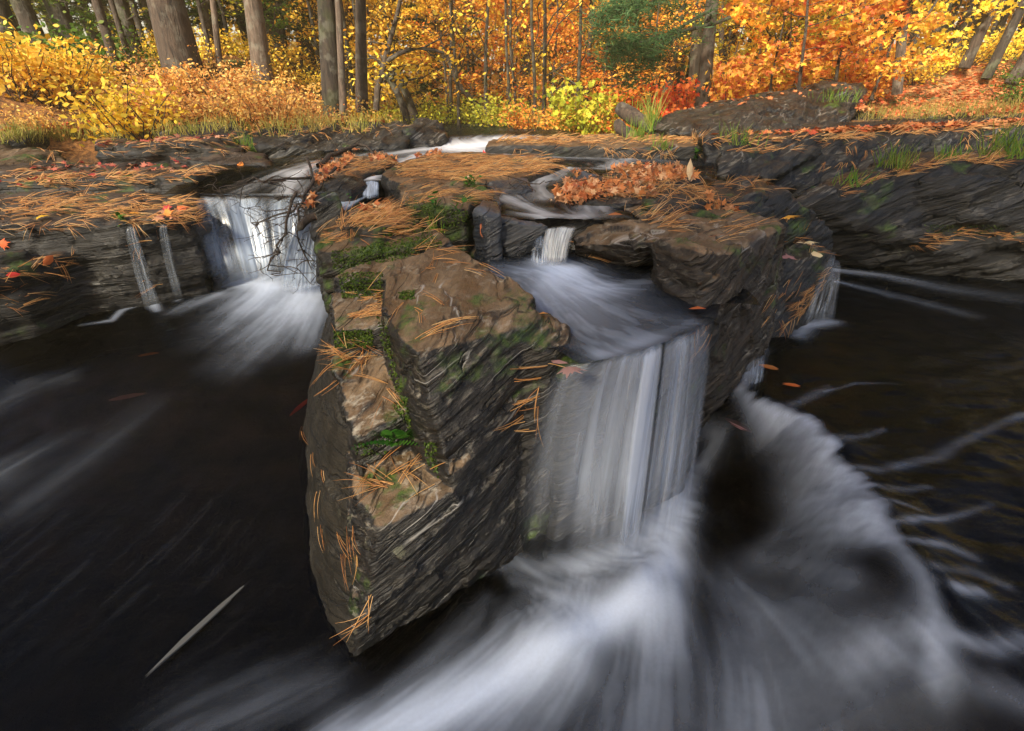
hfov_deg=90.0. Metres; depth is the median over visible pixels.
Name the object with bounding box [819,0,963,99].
maple
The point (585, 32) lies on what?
orange tree
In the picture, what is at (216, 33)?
tree
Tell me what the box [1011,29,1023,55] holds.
shrub
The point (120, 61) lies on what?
shrub
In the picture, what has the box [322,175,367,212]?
rock
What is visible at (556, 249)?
spout
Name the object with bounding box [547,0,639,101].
sapling
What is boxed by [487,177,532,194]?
block
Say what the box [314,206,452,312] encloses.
slab
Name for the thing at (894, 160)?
grass tuft
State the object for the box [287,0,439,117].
golden tree
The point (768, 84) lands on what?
shrub
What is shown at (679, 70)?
orange tree
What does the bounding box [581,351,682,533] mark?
waterfall
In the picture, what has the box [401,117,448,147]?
rock block
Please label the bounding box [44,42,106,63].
shrub
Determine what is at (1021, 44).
shrub
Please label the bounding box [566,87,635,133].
shrub
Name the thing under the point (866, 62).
shrub
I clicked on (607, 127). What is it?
shrub
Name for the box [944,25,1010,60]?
shrub
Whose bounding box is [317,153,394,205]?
slab
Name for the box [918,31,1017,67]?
shrub
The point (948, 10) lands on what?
slim tree
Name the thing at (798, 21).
sapling
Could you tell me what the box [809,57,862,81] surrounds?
shrub
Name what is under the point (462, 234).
block
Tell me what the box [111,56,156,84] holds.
shrub
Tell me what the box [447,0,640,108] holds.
orange tree
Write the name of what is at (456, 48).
golden tree
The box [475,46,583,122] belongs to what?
shrub
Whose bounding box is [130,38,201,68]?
shrub
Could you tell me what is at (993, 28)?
slim tree
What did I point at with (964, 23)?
tree
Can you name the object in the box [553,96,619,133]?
shrub
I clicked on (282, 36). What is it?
conifer
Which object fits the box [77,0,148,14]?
sapling
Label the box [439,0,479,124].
slim tree
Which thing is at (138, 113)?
shrub
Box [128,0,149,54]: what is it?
slim tree
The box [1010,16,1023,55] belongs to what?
golden tree
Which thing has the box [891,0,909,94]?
tree
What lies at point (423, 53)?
sapling
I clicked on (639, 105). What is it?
shrub
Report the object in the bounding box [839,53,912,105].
shrub
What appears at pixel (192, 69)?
shrub
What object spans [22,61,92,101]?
shrub
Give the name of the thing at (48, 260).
fallen leaf
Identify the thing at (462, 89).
crooked tree
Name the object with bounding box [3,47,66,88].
shrub
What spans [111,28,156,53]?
shrub
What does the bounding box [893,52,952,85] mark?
shrub
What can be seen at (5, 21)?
shrub
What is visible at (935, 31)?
tree
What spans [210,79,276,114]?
shrub
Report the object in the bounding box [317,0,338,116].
tree
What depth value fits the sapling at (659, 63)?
7.06 m
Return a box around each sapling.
[9,1,114,32]
[9,4,24,42]
[33,0,98,28]
[38,0,228,53]
[75,0,106,54]
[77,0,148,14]
[108,0,134,54]
[186,0,228,53]
[189,0,262,64]
[233,1,247,50]
[238,0,317,62]
[241,0,367,81]
[270,0,373,85]
[276,0,404,103]
[344,3,434,121]
[347,0,437,119]
[366,0,440,112]
[377,0,448,117]
[385,0,478,122]
[399,0,533,120]
[447,0,578,113]
[453,5,530,117]
[487,0,561,109]
[511,0,620,124]
[533,0,661,114]
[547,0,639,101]
[555,0,704,105]
[616,0,696,105]
[688,0,785,98]
[695,0,786,89]
[727,0,784,60]
[731,0,866,90]
[751,3,848,90]
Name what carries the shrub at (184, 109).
on the ground at (88, 154)
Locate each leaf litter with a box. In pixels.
[0,133,233,221]
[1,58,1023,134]
[291,147,739,216]
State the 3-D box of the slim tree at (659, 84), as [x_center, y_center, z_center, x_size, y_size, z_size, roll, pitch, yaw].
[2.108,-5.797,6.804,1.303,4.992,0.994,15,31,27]
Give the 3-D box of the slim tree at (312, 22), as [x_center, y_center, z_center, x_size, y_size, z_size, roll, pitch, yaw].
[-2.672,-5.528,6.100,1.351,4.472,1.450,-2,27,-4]
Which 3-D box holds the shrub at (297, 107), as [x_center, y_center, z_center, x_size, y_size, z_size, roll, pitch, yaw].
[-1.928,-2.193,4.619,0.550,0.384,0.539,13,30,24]
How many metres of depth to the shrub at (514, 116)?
6.25 m
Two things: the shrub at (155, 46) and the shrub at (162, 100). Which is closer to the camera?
the shrub at (162, 100)
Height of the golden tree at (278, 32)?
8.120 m
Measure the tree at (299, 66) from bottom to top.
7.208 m
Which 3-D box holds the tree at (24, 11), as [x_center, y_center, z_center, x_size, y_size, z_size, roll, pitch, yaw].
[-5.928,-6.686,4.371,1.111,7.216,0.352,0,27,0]
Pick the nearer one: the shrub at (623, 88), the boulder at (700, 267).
the boulder at (700, 267)
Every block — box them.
[396,180,495,258]
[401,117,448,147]
[472,195,502,268]
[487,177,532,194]
[571,171,604,181]
[641,181,715,215]
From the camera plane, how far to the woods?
14.34 m
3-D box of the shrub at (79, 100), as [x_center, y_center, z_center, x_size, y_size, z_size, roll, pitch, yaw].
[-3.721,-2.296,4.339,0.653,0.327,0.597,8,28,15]
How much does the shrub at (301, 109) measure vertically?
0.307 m
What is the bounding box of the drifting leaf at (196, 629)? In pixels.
[148,586,243,674]
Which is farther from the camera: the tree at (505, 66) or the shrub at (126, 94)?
the tree at (505, 66)
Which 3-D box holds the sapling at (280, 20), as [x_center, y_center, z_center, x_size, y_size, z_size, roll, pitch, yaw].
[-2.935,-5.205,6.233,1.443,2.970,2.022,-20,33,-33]
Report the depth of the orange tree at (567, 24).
7.86 m
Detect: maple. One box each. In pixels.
[680,0,833,83]
[711,0,860,98]
[720,0,892,91]
[754,0,956,84]
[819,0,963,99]
[885,0,1023,74]
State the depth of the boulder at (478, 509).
1.06 m
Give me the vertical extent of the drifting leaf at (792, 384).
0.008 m
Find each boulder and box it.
[303,245,570,655]
[573,205,785,428]
[653,80,867,136]
[711,177,833,250]
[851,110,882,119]
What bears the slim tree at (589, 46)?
on the ground at (88, 154)
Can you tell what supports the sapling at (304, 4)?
on the ground at (88, 154)
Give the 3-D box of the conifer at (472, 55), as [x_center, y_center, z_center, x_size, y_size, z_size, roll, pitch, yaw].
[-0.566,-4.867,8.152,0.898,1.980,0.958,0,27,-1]
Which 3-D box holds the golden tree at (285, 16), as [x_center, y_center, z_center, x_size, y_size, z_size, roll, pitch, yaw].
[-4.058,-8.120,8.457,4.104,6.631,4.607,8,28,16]
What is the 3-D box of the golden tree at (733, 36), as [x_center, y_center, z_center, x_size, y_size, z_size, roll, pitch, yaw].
[3.142,-7.335,7.218,4.202,7.047,5.090,19,33,33]
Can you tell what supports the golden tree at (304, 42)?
on the ground at (88, 154)
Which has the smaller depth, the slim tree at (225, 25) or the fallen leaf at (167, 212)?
the fallen leaf at (167, 212)
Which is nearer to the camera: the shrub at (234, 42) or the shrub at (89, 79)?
the shrub at (89, 79)
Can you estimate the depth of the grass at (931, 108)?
4.44 m
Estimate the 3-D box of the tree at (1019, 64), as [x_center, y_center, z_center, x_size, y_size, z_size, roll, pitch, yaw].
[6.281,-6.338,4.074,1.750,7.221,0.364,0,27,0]
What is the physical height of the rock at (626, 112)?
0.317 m
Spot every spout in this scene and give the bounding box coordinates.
[533,247,543,260]
[544,227,571,260]
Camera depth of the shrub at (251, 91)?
4.78 m
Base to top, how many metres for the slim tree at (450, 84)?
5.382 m
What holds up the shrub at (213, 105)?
on the ground at (88, 154)
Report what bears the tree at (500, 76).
on the ground at (88, 154)
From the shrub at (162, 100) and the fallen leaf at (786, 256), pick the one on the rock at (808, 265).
the fallen leaf at (786, 256)
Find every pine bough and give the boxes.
[574,0,721,58]
[588,0,730,83]
[610,7,719,97]
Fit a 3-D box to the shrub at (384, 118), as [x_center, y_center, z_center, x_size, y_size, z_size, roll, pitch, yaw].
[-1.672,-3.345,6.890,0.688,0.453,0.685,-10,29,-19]
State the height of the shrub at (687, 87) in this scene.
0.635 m
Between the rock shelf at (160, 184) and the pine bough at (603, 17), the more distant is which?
the pine bough at (603, 17)
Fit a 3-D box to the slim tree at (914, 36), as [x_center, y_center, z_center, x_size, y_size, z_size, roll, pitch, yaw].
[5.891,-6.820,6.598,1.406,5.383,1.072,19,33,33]
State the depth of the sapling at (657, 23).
6.38 m
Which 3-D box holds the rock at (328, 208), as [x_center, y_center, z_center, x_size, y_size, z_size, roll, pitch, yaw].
[-0.790,-0.542,2.237,0.161,0.466,0.490,-9,28,-17]
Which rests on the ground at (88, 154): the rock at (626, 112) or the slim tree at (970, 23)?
the slim tree at (970, 23)
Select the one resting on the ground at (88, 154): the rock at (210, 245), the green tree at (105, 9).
the green tree at (105, 9)
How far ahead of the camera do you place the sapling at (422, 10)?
6.67 m
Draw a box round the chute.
[283,223,315,285]
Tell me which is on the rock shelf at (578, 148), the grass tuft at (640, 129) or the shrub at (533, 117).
the grass tuft at (640, 129)
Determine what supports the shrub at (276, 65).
on the ground at (88, 154)
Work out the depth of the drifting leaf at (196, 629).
1.08 m
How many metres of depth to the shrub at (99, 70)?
4.47 m
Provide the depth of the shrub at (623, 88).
6.14 m
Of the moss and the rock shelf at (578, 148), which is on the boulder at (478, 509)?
the moss
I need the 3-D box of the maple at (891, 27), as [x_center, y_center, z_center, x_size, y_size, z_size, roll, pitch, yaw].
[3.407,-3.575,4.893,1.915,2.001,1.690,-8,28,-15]
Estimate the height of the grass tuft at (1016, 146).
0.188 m
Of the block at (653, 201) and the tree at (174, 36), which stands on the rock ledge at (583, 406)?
the block at (653, 201)
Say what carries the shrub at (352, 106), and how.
on the ground at (88, 154)
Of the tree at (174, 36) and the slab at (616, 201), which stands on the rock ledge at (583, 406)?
the slab at (616, 201)
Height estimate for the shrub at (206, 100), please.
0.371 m
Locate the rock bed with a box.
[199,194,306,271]
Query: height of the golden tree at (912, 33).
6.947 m
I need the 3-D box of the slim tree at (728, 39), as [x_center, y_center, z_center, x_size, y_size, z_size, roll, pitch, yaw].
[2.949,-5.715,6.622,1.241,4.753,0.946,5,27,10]
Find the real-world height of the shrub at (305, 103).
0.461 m
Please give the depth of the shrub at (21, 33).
5.08 m
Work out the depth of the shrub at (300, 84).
6.13 m
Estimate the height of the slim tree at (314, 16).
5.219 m
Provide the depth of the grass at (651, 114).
4.27 m
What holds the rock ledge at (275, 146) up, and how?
on the ground at (88, 154)
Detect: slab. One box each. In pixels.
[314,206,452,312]
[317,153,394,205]
[381,152,560,205]
[554,164,703,208]
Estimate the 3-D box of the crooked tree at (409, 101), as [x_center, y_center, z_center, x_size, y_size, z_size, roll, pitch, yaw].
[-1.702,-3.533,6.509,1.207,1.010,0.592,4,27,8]
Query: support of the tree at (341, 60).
on the ground at (88, 154)
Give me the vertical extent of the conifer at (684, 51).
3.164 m
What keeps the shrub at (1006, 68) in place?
on the ground at (88, 154)
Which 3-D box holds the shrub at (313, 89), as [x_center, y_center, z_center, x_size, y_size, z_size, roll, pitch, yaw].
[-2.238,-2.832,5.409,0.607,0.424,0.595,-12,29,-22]
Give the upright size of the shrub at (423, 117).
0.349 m
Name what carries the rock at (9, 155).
on the ground at (88, 154)
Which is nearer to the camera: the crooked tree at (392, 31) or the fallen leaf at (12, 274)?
the fallen leaf at (12, 274)
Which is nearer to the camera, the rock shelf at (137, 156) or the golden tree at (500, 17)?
the rock shelf at (137, 156)
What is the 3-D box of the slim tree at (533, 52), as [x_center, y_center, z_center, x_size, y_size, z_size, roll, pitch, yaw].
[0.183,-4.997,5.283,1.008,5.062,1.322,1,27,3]
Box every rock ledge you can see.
[239,118,410,158]
[419,218,719,540]
[693,113,1023,197]
[857,111,936,120]
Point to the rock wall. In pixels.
(879, 223)
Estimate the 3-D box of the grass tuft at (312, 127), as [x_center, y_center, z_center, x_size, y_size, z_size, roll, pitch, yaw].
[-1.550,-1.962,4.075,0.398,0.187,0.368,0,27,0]
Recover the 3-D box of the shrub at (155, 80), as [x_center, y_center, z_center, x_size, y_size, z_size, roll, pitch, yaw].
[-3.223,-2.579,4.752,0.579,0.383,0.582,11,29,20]
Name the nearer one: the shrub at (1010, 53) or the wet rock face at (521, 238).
the wet rock face at (521, 238)
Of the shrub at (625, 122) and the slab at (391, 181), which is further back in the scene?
the shrub at (625, 122)
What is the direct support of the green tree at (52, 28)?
on the ground at (88, 154)
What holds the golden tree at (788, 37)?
on the ground at (88, 154)
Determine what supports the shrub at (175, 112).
on the ground at (88, 154)
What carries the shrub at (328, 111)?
on the ground at (88, 154)
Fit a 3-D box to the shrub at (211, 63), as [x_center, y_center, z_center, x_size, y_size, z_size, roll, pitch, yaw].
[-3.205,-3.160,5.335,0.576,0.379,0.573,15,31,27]
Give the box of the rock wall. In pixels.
[796,148,1023,281]
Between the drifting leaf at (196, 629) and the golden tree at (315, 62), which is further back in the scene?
the golden tree at (315, 62)
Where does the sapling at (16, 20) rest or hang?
on the ground at (88, 154)
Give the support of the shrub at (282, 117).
on the ground at (88, 154)
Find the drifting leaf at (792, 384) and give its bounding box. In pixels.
[783,383,799,386]
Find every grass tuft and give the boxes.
[229,129,256,151]
[241,114,302,136]
[294,107,344,132]
[335,111,378,132]
[427,218,444,232]
[613,116,658,139]
[650,131,673,150]
[715,121,769,146]
[808,84,863,101]
[832,167,877,187]
[873,141,939,169]
[934,143,975,159]
[960,117,1023,158]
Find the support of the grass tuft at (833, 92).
on the boulder at (789, 108)
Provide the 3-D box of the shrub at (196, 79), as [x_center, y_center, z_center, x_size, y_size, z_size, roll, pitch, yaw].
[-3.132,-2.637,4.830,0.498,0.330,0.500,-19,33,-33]
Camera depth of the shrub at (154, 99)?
4.45 m
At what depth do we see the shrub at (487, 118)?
6.16 m
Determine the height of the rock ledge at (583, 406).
0.780 m
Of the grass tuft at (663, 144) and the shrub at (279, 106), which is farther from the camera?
the shrub at (279, 106)
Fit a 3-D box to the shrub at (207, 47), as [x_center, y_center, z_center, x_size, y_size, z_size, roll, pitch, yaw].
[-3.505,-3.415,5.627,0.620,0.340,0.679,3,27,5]
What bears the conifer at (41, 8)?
on the ground at (88, 154)
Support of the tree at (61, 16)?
on the ground at (88, 154)
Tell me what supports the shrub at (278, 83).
on the ground at (88, 154)
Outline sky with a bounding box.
[21,0,1017,73]
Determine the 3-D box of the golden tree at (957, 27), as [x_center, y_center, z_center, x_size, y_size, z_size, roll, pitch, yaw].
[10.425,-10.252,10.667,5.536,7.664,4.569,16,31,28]
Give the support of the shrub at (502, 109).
on the ground at (88, 154)
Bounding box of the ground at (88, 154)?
[0,39,1023,164]
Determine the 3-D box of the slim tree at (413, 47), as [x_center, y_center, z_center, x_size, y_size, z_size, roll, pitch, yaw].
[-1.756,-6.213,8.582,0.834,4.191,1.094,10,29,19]
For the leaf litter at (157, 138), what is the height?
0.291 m
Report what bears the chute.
attached to the rock at (328, 208)
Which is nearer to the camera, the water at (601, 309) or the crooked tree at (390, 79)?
the water at (601, 309)
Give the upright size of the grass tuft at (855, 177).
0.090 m
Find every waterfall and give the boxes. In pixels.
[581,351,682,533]
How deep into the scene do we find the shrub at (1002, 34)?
7.02 m
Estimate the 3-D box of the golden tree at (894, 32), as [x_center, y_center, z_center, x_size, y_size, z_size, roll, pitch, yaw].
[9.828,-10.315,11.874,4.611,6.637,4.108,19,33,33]
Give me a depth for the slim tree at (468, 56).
7.88 m
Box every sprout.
[110,207,127,221]
[427,191,443,211]
[450,197,466,211]
[465,172,480,183]
[693,147,698,158]
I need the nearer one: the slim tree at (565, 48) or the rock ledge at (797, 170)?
the rock ledge at (797, 170)
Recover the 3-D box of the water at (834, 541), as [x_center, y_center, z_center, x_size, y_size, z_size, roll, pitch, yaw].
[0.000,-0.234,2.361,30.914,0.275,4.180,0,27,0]
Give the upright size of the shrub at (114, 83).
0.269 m
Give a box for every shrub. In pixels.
[0,15,94,61]
[0,16,90,101]
[0,24,128,101]
[0,27,68,82]
[0,30,119,108]
[0,39,103,93]
[0,62,26,90]
[0,102,68,136]
[1,16,26,65]
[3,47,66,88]
[3,74,88,99]
[17,9,149,65]
[19,37,57,54]
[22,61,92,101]
[22,77,129,105]
[24,26,101,52]
[33,46,131,104]
[34,78,192,146]
[38,69,203,143]
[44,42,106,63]
[61,65,119,102]
[62,100,97,120]
[73,75,124,105]
[74,25,158,75]
[75,39,150,80]
[75,44,159,88]
[79,87,135,117]
[83,50,139,86]
[92,84,151,103]
[93,84,166,122]
[101,73,124,90]
[107,86,180,112]
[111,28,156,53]
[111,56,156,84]
[112,62,194,94]
[114,64,186,96]
[117,84,205,125]
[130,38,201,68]
[131,59,202,96]
[131,73,203,105]
[140,31,157,54]
[148,58,220,95]
[152,64,207,96]
[153,99,218,123]
[166,90,225,121]
[167,82,239,117]
[176,83,271,130]
[177,68,251,98]
[182,92,245,123]
[183,56,260,99]
[188,42,231,76]
[193,23,235,56]
[197,36,213,64]
[201,31,242,55]
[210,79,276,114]
[217,56,260,85]
[220,25,271,62]
[227,83,274,107]
[230,84,318,130]
[230,98,280,123]
[237,83,321,127]
[238,34,281,58]
[244,65,301,100]
[247,46,311,82]
[249,87,311,112]
[252,105,316,126]
[262,97,316,122]
[262,100,332,127]
[267,74,321,110]
[282,73,320,92]
[288,114,331,129]
[296,66,320,93]
[298,95,359,119]
[310,99,376,122]
[310,104,359,122]
[321,92,357,118]
[368,100,401,122]
[385,108,426,120]
[392,92,444,119]
[404,112,444,123]
[422,95,474,123]
[422,95,481,122]
[459,90,527,126]
[464,108,498,123]
[476,93,536,123]
[491,99,550,128]
[492,105,540,125]
[503,98,563,128]
[530,111,597,133]
[535,76,618,131]
[550,94,608,134]
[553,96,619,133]
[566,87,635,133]
[590,117,625,133]
[594,84,647,119]
[599,102,649,133]
[614,94,673,133]
[635,77,694,115]
[641,104,687,118]
[649,80,727,116]
[680,60,786,103]
[683,75,745,106]
[688,81,743,101]
[713,61,772,97]
[721,59,776,91]
[731,48,805,91]
[749,60,822,92]
[794,59,854,86]
[808,48,891,102]
[809,42,909,90]
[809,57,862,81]
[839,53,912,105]
[847,34,934,81]
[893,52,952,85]
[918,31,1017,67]
[918,40,975,73]
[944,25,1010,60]
[971,22,1020,57]
[972,69,1023,102]
[974,29,1023,60]
[994,56,1023,79]
[1006,28,1023,59]
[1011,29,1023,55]
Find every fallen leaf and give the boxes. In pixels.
[0,238,8,249]
[6,272,19,277]
[43,255,52,265]
[163,207,173,215]
[552,360,566,363]
[557,367,586,377]
[686,158,692,179]
[689,306,705,308]
[779,215,802,219]
[782,254,796,259]
[811,251,822,256]
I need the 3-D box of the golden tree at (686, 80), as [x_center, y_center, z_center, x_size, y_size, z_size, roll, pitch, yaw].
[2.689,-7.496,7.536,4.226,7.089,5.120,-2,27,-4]
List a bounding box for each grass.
[0,108,402,143]
[456,84,671,130]
[538,86,668,132]
[856,95,1023,120]
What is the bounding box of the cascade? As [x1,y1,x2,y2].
[363,181,377,196]
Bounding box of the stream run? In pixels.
[341,196,366,209]
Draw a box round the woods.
[130,0,1022,114]
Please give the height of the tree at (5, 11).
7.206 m
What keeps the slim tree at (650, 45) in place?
on the ground at (88, 154)
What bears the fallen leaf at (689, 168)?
on the slab at (616, 201)
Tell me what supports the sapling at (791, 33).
on the ground at (88, 154)
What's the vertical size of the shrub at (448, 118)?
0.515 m
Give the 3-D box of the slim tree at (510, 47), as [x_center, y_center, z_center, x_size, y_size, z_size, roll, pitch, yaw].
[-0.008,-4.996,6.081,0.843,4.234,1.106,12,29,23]
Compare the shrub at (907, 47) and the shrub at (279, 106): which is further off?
the shrub at (907, 47)
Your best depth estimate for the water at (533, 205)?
2.70 m
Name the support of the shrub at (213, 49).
on the ground at (88, 154)
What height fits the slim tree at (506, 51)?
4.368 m
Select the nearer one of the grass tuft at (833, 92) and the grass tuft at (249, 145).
the grass tuft at (249, 145)
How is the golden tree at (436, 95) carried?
on the ground at (88, 154)
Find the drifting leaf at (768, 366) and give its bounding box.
[759,364,777,369]
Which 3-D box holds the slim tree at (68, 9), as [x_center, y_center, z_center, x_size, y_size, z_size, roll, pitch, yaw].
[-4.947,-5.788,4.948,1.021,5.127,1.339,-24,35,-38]
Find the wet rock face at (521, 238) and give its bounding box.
[501,216,547,256]
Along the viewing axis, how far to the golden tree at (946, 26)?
8.52 m
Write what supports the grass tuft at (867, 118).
on the ground at (88, 154)
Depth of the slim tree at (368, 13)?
8.68 m
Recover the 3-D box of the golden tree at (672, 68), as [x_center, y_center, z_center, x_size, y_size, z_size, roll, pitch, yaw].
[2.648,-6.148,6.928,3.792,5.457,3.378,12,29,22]
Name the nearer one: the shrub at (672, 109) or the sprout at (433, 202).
the sprout at (433, 202)
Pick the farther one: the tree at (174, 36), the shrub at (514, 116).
the shrub at (514, 116)
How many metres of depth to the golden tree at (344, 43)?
9.90 m
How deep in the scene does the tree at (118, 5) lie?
5.67 m
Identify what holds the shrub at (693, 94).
on the ground at (88, 154)
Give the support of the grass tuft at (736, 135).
on the rock ledge at (797, 170)
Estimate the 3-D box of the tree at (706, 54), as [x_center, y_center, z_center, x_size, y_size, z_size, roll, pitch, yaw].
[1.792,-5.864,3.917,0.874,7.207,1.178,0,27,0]
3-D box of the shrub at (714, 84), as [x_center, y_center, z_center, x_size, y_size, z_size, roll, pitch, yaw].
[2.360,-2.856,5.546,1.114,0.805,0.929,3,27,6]
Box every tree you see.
[0,0,20,50]
[9,0,49,52]
[31,1,71,22]
[34,3,109,53]
[42,0,82,55]
[64,0,73,22]
[91,0,126,86]
[91,3,118,43]
[108,0,132,71]
[114,0,143,59]
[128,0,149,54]
[146,0,206,85]
[197,0,214,54]
[210,0,223,77]
[217,0,233,55]
[218,0,393,103]
[222,0,318,46]
[243,0,274,84]
[262,2,274,55]
[267,0,358,121]
[267,1,286,63]
[286,0,345,95]
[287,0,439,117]
[288,3,372,67]
[292,0,318,34]
[295,4,301,67]
[301,4,316,76]
[305,0,315,82]
[309,0,499,124]
[314,0,397,115]
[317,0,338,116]
[335,0,347,119]
[343,0,444,110]
[344,0,456,106]
[350,48,423,123]
[351,3,381,111]
[355,0,367,113]
[369,0,416,108]
[369,0,517,115]
[370,0,496,77]
[373,0,440,115]
[379,0,484,122]
[398,1,495,122]
[400,0,491,111]
[417,4,448,115]
[427,0,506,123]
[431,0,630,118]
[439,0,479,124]
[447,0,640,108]
[456,5,582,106]
[463,1,518,116]
[471,0,594,97]
[475,0,626,103]
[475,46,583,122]
[498,17,503,109]
[500,0,529,108]
[503,2,505,95]
[504,0,548,107]
[506,1,512,109]
[513,0,601,109]
[514,1,590,101]
[525,0,671,101]
[530,0,570,120]
[535,3,603,100]
[541,0,622,125]
[555,5,612,90]
[558,0,829,116]
[559,3,666,97]
[560,0,587,113]
[575,0,734,108]
[584,0,679,108]
[584,0,705,105]
[596,6,674,103]
[646,1,749,105]
[646,6,652,103]
[655,1,690,99]
[655,2,741,96]
[684,10,747,61]
[688,1,703,88]
[694,0,718,106]
[703,3,872,88]
[714,0,893,69]
[715,27,747,49]
[718,0,723,82]
[756,4,837,58]
[767,0,890,61]
[775,1,853,60]
[842,0,865,70]
[857,6,892,75]
[871,0,978,57]
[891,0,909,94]
[905,0,935,58]
[909,1,959,14]
[910,0,929,51]
[919,0,948,64]
[927,0,993,53]
[929,0,962,60]
[932,0,952,52]
[949,0,973,57]
[956,0,1018,59]
[958,0,1000,68]
[958,0,1023,41]
[964,0,1017,50]
[980,0,1023,79]
[982,0,1005,51]
[988,0,1014,57]
[1004,50,1023,85]
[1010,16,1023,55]
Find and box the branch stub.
[297,212,316,230]
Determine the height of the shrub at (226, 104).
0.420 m
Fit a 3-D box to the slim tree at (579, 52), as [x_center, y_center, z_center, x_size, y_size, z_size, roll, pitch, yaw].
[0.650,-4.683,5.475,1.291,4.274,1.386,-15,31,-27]
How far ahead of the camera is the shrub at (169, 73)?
4.75 m
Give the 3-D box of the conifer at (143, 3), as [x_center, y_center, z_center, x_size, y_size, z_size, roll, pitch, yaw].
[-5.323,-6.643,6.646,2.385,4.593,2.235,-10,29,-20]
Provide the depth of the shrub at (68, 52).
4.38 m
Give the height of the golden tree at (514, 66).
6.067 m
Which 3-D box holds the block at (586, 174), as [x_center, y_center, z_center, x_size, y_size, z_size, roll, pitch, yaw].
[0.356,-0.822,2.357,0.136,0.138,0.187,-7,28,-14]
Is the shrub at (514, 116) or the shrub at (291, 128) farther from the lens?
the shrub at (514, 116)
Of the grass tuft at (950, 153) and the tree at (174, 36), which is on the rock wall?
the grass tuft at (950, 153)
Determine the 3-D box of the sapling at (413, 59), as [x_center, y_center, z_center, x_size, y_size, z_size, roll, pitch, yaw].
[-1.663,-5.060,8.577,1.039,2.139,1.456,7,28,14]
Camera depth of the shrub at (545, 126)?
5.33 m
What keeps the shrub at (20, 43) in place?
on the ground at (88, 154)
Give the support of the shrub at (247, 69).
on the ground at (88, 154)
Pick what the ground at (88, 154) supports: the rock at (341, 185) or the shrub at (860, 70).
the shrub at (860, 70)
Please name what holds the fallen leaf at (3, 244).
on the rock shelf at (108, 274)
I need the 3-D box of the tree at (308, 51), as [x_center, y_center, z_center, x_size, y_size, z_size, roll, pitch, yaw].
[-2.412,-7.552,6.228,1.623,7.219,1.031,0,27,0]
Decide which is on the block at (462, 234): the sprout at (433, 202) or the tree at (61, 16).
the sprout at (433, 202)
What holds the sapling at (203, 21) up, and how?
on the ground at (88, 154)
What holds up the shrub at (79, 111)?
on the ground at (88, 154)
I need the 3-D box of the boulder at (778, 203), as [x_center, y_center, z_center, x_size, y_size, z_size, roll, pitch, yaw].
[0.956,-0.467,2.147,0.734,0.596,0.302,-10,29,-18]
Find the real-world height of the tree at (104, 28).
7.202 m
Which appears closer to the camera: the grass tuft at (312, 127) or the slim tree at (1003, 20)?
the grass tuft at (312, 127)
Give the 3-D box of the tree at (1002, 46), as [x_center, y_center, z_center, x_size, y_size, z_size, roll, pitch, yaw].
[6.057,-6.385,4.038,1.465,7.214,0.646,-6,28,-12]
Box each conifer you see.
[8,0,143,30]
[66,0,230,45]
[140,0,292,47]
[186,0,318,38]
[237,0,319,69]
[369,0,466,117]
[453,3,502,119]
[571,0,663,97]
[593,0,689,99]
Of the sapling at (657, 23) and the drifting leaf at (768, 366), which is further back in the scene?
the sapling at (657, 23)
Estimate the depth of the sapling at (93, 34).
8.04 m
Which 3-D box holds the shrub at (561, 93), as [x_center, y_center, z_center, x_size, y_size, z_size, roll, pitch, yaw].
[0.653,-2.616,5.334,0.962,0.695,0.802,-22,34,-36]
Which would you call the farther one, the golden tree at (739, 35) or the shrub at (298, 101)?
the golden tree at (739, 35)
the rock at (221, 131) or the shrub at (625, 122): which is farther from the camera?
the shrub at (625, 122)
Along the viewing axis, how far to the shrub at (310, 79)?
6.39 m
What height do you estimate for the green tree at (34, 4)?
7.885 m
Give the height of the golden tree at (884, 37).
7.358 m
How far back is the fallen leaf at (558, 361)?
0.93 m
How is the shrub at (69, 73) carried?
on the ground at (88, 154)
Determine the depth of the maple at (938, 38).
5.83 m
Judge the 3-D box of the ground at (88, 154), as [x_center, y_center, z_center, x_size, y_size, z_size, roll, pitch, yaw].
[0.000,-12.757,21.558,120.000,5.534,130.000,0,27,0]
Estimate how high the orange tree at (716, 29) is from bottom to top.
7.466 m
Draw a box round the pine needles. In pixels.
[0,117,1023,644]
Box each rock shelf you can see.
[0,160,231,195]
[0,190,230,345]
[94,136,272,167]
[485,133,699,158]
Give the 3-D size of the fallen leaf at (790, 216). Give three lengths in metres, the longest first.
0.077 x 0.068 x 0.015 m
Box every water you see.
[0,265,1023,730]
[164,116,716,219]
[489,249,760,363]
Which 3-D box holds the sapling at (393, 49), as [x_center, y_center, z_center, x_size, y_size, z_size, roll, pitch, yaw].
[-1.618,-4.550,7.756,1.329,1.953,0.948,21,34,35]
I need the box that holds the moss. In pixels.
[331,180,1004,477]
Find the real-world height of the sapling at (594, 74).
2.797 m
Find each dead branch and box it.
[157,124,267,172]
[200,157,354,292]
[316,138,377,168]
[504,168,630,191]
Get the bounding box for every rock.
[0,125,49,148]
[0,143,70,165]
[151,121,250,144]
[196,217,222,278]
[307,191,344,306]
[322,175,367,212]
[772,243,835,337]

